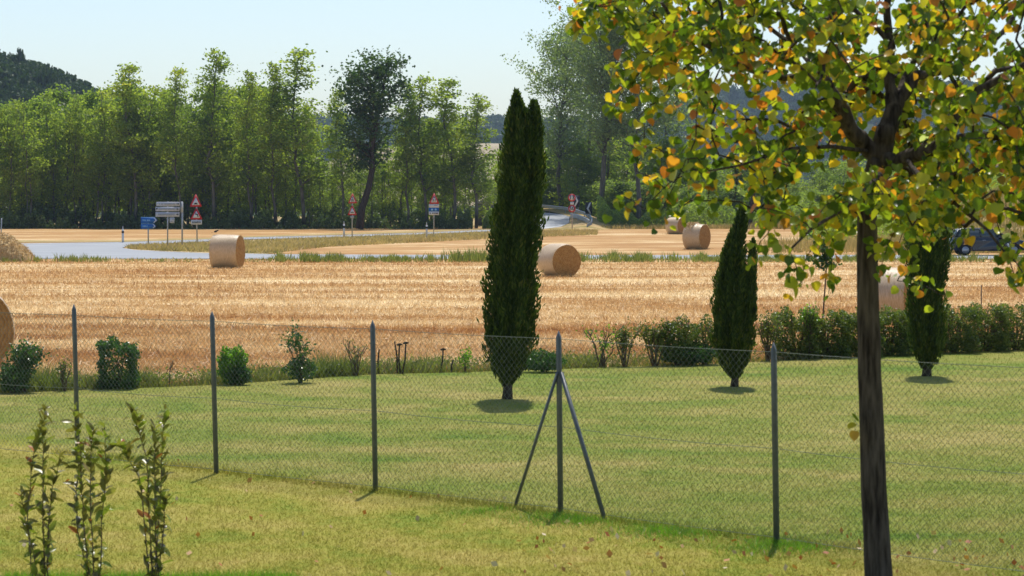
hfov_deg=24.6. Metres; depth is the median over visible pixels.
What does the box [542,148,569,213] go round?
roadside tree
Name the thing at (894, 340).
hedge shrub
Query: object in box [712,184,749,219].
roadside tree
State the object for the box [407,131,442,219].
locust tree
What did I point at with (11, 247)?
hay heap
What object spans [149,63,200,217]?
acacia tree
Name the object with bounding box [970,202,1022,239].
bank
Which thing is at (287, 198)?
locust tree
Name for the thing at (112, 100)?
locust tree
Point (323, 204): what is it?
locust tree
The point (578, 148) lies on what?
roadside tree
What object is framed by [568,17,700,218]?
poplar tree
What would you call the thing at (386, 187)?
locust tree
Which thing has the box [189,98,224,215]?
locust tree
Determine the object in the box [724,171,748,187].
roadside tree
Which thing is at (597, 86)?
poplar tree
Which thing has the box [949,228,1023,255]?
parked car
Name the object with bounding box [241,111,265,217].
locust tree
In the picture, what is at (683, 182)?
roadside tree
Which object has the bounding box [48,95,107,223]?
locust tree
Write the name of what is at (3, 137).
locust tree
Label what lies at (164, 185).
locust tree
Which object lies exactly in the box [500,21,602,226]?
poplar tree
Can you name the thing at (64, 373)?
bush
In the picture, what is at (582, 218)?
crash barrier
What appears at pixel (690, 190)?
roadside tree
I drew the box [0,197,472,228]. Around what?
undergrowth
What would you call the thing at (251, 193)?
locust tree
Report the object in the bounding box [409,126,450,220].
locust tree
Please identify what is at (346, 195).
locust tree
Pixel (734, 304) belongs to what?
cypress tree
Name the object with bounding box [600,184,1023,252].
dry grass
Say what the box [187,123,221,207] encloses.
locust tree
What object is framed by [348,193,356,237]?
warning sign
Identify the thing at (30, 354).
bush
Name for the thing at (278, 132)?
locust tree
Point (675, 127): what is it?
poplar tree
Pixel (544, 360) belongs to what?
bush
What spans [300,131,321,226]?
locust tree
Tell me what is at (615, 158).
roadside tree
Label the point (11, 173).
locust tree
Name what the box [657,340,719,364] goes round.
hedge shrub
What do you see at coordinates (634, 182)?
roadside tree
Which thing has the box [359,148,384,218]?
locust tree
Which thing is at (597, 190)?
roadside tree
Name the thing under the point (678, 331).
hedge shrub
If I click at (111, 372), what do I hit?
bush
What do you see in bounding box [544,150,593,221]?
roadside tree
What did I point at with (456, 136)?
locust tree
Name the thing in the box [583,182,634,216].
roadside tree
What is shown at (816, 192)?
roadside tree
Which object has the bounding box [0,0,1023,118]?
sky
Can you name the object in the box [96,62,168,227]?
acacia tree
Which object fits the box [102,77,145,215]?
locust tree
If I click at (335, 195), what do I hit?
locust tree
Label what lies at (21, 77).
hill woodland
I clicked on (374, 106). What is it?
leaning tree
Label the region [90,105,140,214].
locust tree
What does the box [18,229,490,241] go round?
verge
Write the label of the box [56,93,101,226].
locust tree
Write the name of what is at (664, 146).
roadside tree
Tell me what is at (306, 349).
bush
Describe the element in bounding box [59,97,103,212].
locust tree
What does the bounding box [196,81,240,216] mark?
locust tree
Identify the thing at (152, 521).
laurel sapling
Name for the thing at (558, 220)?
ramp road
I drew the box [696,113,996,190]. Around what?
hill
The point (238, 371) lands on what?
bush
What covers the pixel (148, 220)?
direction sign
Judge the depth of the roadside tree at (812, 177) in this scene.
283.96 m
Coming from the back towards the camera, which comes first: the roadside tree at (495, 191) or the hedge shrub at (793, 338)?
the roadside tree at (495, 191)
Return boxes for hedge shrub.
[576,324,618,367]
[610,323,645,366]
[627,316,673,365]
[656,313,700,364]
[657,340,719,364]
[688,314,717,363]
[756,307,788,361]
[771,304,827,358]
[798,296,822,358]
[804,307,854,357]
[834,307,885,356]
[880,304,912,355]
[892,308,943,353]
[942,302,983,353]
[960,301,1013,351]
[991,301,1023,350]
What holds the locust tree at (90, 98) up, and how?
on the field beyond road at (624, 241)
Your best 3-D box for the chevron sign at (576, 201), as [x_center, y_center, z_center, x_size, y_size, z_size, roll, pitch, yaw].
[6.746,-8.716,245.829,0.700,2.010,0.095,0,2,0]
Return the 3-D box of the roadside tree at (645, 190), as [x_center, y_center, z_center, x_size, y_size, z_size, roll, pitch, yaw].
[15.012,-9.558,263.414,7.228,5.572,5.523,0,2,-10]
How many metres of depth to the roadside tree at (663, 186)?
266.91 m
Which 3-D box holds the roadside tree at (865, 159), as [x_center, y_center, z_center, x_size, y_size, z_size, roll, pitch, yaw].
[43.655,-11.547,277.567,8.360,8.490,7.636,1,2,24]
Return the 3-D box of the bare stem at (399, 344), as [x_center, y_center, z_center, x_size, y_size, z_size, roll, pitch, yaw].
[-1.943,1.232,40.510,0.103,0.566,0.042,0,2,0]
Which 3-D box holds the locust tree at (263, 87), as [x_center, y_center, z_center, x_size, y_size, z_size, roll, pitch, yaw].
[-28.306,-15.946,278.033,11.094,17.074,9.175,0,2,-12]
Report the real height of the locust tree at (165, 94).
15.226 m
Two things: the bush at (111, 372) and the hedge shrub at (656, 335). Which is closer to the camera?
the bush at (111, 372)
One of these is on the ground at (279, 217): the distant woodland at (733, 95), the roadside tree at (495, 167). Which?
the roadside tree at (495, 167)
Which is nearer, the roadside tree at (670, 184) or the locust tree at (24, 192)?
the locust tree at (24, 192)
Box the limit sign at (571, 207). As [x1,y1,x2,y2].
[568,194,575,227]
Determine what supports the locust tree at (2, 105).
on the ground at (279, 217)
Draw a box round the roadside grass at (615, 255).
[2,245,1023,261]
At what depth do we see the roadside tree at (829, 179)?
276.56 m
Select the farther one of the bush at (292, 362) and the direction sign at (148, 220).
the direction sign at (148, 220)
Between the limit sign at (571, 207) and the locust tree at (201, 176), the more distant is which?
the locust tree at (201, 176)
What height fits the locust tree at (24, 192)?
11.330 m
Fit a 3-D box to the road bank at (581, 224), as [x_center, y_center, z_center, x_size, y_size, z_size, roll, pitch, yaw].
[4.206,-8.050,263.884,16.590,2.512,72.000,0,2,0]
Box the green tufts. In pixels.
[1,503,854,575]
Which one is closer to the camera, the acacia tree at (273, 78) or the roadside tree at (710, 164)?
the acacia tree at (273, 78)
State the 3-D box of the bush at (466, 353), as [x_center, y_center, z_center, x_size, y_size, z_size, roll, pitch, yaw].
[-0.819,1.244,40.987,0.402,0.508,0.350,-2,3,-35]
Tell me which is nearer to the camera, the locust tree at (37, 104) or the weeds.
the weeds
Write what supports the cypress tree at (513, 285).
on the lawn at (1006, 356)
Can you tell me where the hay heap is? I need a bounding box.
[0,232,35,261]
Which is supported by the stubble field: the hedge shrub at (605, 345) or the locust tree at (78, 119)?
the hedge shrub at (605, 345)
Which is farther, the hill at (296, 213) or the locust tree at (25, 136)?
the hill at (296, 213)
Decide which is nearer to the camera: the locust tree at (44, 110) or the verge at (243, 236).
the verge at (243, 236)
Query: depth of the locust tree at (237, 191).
251.56 m
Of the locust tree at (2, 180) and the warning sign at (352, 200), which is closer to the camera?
the warning sign at (352, 200)
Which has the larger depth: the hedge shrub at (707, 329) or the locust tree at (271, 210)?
the locust tree at (271, 210)
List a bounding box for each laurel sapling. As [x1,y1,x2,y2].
[15,404,69,575]
[60,402,116,575]
[108,402,174,575]
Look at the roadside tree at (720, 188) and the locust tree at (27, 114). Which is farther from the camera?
the locust tree at (27, 114)
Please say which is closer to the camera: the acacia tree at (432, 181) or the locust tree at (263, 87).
the acacia tree at (432, 181)
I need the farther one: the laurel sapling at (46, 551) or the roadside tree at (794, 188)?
the roadside tree at (794, 188)
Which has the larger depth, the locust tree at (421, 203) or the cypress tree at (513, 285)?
the locust tree at (421, 203)
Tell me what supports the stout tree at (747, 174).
on the field beyond road at (624, 241)
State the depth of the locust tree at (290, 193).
253.50 m
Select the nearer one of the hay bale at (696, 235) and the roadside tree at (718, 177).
the hay bale at (696, 235)
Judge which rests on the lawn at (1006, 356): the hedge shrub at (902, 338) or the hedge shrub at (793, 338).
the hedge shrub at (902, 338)
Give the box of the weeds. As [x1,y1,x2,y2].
[0,336,1011,392]
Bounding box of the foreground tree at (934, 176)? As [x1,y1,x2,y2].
[558,0,1023,575]
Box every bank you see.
[542,208,610,229]
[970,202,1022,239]
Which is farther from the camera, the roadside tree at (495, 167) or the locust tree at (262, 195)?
the roadside tree at (495, 167)
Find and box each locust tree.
[0,98,27,226]
[0,99,31,203]
[0,104,34,214]
[0,108,20,214]
[0,114,21,205]
[0,123,55,217]
[1,101,55,226]
[4,125,40,216]
[10,98,51,196]
[13,118,75,221]
[14,95,60,204]
[20,91,66,209]
[33,82,82,109]
[34,108,107,227]
[34,109,78,213]
[39,114,71,222]
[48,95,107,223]
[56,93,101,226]
[58,106,90,210]
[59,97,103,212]
[68,86,114,217]
[70,89,130,221]
[83,116,121,221]
[86,86,120,214]
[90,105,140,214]
[100,148,126,215]
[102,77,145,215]
[102,84,174,214]
[107,100,161,225]
[108,83,178,214]
[109,95,148,213]
[135,100,183,223]
[138,86,192,212]
[152,89,186,206]
[162,105,214,227]
[162,110,197,218]
[165,101,193,219]
[183,101,199,122]
[186,114,227,216]
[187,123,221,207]
[188,102,234,220]
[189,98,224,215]
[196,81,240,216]
[207,87,251,219]
[221,83,260,208]
[222,113,258,224]
[229,97,275,215]
[235,88,275,216]
[236,85,310,216]
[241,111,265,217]
[245,81,297,213]
[245,116,289,222]
[252,102,284,211]
[266,127,313,216]
[269,129,297,218]
[271,104,320,214]
[289,109,321,221]
[297,117,330,212]
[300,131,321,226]
[308,133,338,216]
[310,157,333,210]
[324,146,339,218]
[324,172,348,211]
[327,132,354,216]
[346,166,368,212]
[346,169,361,204]
[349,169,378,221]
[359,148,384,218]
[365,148,385,217]
[373,160,394,219]
[374,144,392,218]
[375,135,399,227]
[387,128,417,215]
[389,140,413,215]
[403,138,417,213]
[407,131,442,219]
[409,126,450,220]
[409,129,434,227]
[427,110,459,216]
[436,128,469,214]
[440,119,468,214]
[441,186,466,215]
[455,138,481,225]
[461,161,496,218]
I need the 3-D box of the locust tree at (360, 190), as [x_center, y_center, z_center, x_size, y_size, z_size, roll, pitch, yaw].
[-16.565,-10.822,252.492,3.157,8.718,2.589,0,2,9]
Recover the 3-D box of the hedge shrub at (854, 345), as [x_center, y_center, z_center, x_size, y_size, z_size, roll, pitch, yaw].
[6.663,0.827,45.060,1.015,1.046,0.852,0,2,0]
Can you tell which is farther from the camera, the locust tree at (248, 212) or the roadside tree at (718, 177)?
the roadside tree at (718, 177)
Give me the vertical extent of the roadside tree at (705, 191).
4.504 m
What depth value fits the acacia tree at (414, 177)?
247.28 m
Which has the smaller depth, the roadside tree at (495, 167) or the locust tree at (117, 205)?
the locust tree at (117, 205)
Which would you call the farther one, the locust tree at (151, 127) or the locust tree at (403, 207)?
the locust tree at (403, 207)
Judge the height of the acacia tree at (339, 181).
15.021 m
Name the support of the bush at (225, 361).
on the lawn at (1006, 356)
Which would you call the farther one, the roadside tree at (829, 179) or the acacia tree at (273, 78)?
the roadside tree at (829, 179)
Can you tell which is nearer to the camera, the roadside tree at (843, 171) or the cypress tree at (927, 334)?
the cypress tree at (927, 334)
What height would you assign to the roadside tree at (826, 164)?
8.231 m
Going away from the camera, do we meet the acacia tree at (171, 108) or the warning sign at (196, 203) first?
the warning sign at (196, 203)
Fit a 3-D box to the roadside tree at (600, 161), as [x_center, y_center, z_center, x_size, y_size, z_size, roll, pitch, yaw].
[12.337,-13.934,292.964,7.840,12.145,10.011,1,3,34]
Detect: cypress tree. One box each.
[476,87,550,398]
[708,201,758,386]
[902,224,956,375]
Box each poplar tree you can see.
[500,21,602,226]
[540,0,664,217]
[542,1,640,196]
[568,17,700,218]
[641,56,704,181]
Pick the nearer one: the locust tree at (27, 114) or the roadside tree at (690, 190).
the roadside tree at (690, 190)
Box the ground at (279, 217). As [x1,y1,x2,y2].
[54,216,724,226]
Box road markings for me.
[41,230,475,253]
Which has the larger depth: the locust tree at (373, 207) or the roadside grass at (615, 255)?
the locust tree at (373, 207)
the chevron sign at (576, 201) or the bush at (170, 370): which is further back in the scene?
the chevron sign at (576, 201)
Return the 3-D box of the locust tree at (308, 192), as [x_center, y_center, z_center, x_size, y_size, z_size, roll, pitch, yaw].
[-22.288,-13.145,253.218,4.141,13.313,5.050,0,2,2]
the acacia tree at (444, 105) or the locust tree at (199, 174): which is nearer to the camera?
the acacia tree at (444, 105)
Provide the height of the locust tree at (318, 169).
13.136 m
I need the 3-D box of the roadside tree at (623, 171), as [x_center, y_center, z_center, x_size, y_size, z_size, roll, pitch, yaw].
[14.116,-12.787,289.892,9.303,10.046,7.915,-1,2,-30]
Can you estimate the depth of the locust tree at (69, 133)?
252.58 m
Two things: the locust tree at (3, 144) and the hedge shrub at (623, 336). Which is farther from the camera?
the locust tree at (3, 144)
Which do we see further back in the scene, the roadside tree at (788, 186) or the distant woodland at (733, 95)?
the distant woodland at (733, 95)
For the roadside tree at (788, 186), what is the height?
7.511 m
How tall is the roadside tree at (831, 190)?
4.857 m
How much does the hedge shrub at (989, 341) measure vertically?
1.037 m
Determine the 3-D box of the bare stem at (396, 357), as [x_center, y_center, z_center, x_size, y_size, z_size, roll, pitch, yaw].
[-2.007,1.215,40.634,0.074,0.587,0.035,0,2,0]
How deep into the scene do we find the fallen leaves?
19.96 m
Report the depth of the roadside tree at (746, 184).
272.92 m
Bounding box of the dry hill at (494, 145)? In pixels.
[326,143,781,205]
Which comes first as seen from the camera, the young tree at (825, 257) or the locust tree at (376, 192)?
the young tree at (825, 257)
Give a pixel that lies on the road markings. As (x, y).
(210, 239)
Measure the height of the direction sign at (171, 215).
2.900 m
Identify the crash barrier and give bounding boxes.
[478,201,592,226]
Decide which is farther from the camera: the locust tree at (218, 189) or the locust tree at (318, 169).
the locust tree at (318, 169)
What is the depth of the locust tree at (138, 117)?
249.81 m
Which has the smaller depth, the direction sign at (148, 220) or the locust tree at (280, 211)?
the direction sign at (148, 220)
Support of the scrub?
on the field beyond road at (624, 241)
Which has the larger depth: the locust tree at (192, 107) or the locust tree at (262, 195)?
the locust tree at (192, 107)
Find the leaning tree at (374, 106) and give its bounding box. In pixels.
[316,45,424,228]
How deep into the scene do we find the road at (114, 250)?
133.52 m
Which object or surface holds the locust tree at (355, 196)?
on the ground at (279, 217)
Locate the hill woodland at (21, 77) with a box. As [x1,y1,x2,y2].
[0,47,148,114]
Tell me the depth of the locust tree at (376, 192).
266.11 m
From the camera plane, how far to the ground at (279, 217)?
349.10 m
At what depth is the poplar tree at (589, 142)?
279.99 m
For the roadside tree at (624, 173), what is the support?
on the ground at (279, 217)
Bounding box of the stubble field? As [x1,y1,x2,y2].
[0,259,1023,386]
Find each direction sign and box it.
[141,217,156,242]
[156,202,179,243]
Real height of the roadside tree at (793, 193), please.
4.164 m
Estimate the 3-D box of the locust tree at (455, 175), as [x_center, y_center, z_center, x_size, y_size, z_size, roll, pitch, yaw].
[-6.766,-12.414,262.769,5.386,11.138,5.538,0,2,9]
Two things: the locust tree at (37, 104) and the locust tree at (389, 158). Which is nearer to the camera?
the locust tree at (389, 158)
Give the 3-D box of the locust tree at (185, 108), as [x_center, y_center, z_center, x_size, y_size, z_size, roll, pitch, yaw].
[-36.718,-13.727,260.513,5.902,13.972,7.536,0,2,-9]
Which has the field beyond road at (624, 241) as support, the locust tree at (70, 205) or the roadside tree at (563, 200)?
the locust tree at (70, 205)
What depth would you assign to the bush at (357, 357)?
40.09 m
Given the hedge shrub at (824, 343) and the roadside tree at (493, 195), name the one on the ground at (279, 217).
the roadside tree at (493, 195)
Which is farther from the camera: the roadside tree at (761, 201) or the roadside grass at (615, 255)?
the roadside tree at (761, 201)
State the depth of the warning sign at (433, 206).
189.89 m
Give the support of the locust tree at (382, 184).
on the field beyond road at (624, 241)
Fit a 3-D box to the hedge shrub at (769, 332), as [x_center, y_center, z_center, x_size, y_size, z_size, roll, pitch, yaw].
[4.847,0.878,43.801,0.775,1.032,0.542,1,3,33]
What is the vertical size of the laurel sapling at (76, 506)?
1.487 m
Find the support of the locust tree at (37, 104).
on the ground at (279, 217)
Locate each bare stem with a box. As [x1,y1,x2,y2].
[377,349,379,373]
[394,341,397,373]
[396,343,401,373]
[401,341,408,373]
[439,348,445,372]
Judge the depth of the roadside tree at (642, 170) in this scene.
288.84 m
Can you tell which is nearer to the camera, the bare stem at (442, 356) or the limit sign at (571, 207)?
the bare stem at (442, 356)
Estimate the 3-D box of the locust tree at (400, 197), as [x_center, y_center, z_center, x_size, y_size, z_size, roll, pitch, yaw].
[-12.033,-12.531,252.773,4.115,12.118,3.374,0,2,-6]
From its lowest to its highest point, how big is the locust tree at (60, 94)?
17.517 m
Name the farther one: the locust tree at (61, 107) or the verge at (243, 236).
the locust tree at (61, 107)
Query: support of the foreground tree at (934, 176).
on the lawn at (1006, 356)
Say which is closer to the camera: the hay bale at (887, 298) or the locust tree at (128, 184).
the hay bale at (887, 298)
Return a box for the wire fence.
[0,304,1023,571]
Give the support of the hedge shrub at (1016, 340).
on the lawn at (1006, 356)
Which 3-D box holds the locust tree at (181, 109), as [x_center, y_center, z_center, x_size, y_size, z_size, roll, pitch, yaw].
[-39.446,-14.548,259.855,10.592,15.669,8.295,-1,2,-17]
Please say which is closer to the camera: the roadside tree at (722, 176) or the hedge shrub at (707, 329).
the hedge shrub at (707, 329)
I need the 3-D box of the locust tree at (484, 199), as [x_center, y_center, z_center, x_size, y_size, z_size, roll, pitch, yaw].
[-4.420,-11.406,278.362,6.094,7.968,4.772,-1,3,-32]
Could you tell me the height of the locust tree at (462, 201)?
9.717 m
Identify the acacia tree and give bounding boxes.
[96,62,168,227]
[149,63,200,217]
[177,47,242,221]
[223,69,275,221]
[246,60,301,224]
[253,43,335,224]
[314,87,360,218]
[383,82,431,221]
[390,71,450,221]
[418,76,487,219]
[447,93,500,227]
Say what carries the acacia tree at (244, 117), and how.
on the field beyond road at (624, 241)
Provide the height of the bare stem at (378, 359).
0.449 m
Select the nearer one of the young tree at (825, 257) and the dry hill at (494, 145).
the young tree at (825, 257)
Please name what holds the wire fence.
on the lawn at (1006, 356)
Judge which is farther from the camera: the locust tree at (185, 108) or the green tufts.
the locust tree at (185, 108)
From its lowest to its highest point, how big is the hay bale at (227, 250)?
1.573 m
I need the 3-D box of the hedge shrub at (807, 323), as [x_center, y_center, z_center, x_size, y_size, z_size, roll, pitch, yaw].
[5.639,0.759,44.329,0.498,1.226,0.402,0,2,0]
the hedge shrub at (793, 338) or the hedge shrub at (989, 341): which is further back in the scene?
the hedge shrub at (989, 341)
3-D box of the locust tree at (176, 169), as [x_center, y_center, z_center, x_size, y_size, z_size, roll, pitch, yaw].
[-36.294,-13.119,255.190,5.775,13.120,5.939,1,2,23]
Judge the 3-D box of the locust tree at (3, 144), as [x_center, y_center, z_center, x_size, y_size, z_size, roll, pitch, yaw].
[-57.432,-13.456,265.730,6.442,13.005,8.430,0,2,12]
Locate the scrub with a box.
[482,172,1010,240]
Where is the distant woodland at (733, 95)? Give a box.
[290,77,1020,189]
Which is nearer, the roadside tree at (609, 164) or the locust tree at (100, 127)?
the locust tree at (100, 127)
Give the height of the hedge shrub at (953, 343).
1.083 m
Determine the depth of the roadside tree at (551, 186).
281.37 m
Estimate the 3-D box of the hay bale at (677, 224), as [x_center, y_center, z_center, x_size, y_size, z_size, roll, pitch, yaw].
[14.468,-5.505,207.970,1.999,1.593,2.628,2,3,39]
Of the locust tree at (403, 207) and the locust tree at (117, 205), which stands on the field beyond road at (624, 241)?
the locust tree at (403, 207)
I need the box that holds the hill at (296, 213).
[67,189,474,216]
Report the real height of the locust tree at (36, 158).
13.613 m
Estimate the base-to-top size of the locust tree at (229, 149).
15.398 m
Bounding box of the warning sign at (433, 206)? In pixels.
[429,193,438,235]
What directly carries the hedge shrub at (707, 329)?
on the lawn at (1006, 356)
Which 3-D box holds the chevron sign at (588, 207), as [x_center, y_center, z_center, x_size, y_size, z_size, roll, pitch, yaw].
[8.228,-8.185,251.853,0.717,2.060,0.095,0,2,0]
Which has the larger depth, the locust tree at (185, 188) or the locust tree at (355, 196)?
the locust tree at (355, 196)
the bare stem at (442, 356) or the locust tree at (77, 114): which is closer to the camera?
the bare stem at (442, 356)
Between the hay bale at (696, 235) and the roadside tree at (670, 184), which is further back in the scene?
the roadside tree at (670, 184)
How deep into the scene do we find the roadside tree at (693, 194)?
262.47 m
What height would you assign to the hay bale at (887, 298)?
1.471 m
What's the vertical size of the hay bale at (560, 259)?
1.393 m
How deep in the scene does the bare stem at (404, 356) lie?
40.50 m
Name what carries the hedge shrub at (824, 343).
on the stubble field
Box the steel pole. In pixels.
[181,202,182,244]
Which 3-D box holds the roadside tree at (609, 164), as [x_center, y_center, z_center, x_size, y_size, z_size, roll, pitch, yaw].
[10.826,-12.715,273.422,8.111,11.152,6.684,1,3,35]
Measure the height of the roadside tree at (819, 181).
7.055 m
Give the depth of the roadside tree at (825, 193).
262.37 m
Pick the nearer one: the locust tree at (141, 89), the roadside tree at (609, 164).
the locust tree at (141, 89)
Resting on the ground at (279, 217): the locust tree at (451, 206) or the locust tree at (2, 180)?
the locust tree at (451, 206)
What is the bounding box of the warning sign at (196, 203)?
[190,194,201,241]
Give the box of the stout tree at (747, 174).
[741,151,770,223]
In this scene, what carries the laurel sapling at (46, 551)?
on the lawn at (1006, 356)
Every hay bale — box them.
[0,297,53,367]
[207,234,248,267]
[537,244,593,276]
[665,217,683,233]
[682,221,714,249]
[856,268,908,323]
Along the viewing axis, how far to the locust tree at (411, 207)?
254.81 m
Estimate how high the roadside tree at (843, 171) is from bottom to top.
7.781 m
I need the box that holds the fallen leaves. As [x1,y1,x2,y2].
[6,459,1023,575]
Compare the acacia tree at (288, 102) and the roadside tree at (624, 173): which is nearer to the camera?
the acacia tree at (288, 102)
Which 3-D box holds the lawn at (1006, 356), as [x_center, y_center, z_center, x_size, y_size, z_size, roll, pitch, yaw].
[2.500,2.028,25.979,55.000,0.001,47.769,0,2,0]
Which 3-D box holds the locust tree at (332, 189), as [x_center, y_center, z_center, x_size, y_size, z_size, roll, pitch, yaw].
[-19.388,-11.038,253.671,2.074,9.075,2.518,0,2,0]
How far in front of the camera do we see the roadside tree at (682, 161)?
283.49 m
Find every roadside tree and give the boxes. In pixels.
[474,189,497,216]
[481,148,501,198]
[489,161,503,203]
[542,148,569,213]
[542,151,590,213]
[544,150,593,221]
[553,139,606,215]
[573,134,633,203]
[573,135,627,200]
[583,179,614,217]
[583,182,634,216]
[591,139,634,200]
[600,137,647,223]
[603,180,646,214]
[606,153,644,184]
[623,181,651,215]
[626,137,690,194]
[628,156,656,180]
[630,179,665,216]
[643,178,670,212]
[657,143,695,188]
[659,182,682,210]
[668,152,711,207]
[678,184,703,220]
[683,191,715,223]
[694,157,720,189]
[700,168,736,190]
[702,188,721,221]
[705,167,739,198]
[707,162,748,185]
[707,184,736,225]
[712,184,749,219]
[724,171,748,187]
[737,186,771,214]
[738,170,769,200]
[762,166,795,198]
[785,160,802,193]
[789,191,805,208]
[793,161,825,192]
[796,188,830,207]
[804,167,833,191]
[805,191,833,212]
[807,157,849,190]
[816,169,842,193]
[820,185,843,197]
[824,160,853,193]
[845,158,906,184]
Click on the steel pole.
(181, 223)
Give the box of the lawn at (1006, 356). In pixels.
[0,349,1023,575]
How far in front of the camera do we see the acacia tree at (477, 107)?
248.93 m
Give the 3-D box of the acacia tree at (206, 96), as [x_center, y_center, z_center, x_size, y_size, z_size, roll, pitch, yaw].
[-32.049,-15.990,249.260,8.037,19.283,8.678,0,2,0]
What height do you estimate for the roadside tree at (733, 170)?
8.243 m
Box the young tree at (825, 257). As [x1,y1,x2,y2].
[805,231,841,317]
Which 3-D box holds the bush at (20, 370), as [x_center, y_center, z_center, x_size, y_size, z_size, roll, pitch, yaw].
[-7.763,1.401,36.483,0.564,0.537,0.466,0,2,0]
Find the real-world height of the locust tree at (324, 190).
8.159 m
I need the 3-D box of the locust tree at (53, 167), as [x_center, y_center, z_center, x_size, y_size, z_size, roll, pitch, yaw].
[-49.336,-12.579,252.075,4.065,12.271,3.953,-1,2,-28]
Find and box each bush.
[0,361,30,392]
[1,332,57,391]
[50,355,71,390]
[95,334,141,389]
[166,357,175,382]
[216,344,248,384]
[224,364,252,384]
[278,317,318,382]
[281,353,318,382]
[341,339,369,375]
[455,347,474,371]
[526,348,566,371]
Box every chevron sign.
[573,195,579,213]
[585,202,591,214]
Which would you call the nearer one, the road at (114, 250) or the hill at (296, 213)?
the road at (114, 250)
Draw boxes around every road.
[0,227,1023,254]
[21,230,1020,258]
[535,213,569,228]
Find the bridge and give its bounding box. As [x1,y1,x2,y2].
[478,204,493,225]
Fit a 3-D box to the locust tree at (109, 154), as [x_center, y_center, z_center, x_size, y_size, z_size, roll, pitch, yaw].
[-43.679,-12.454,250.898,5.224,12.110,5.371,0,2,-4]
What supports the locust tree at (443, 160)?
on the field beyond road at (624, 241)
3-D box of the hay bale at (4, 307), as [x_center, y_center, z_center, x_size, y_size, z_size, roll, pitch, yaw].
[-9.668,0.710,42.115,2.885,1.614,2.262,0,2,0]
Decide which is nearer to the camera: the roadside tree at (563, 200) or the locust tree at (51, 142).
the locust tree at (51, 142)
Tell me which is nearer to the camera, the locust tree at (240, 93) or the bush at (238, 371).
the bush at (238, 371)
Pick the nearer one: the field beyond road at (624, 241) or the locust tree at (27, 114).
the field beyond road at (624, 241)
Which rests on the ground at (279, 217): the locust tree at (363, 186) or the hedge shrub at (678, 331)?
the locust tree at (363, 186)
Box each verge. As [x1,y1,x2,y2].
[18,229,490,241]
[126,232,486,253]

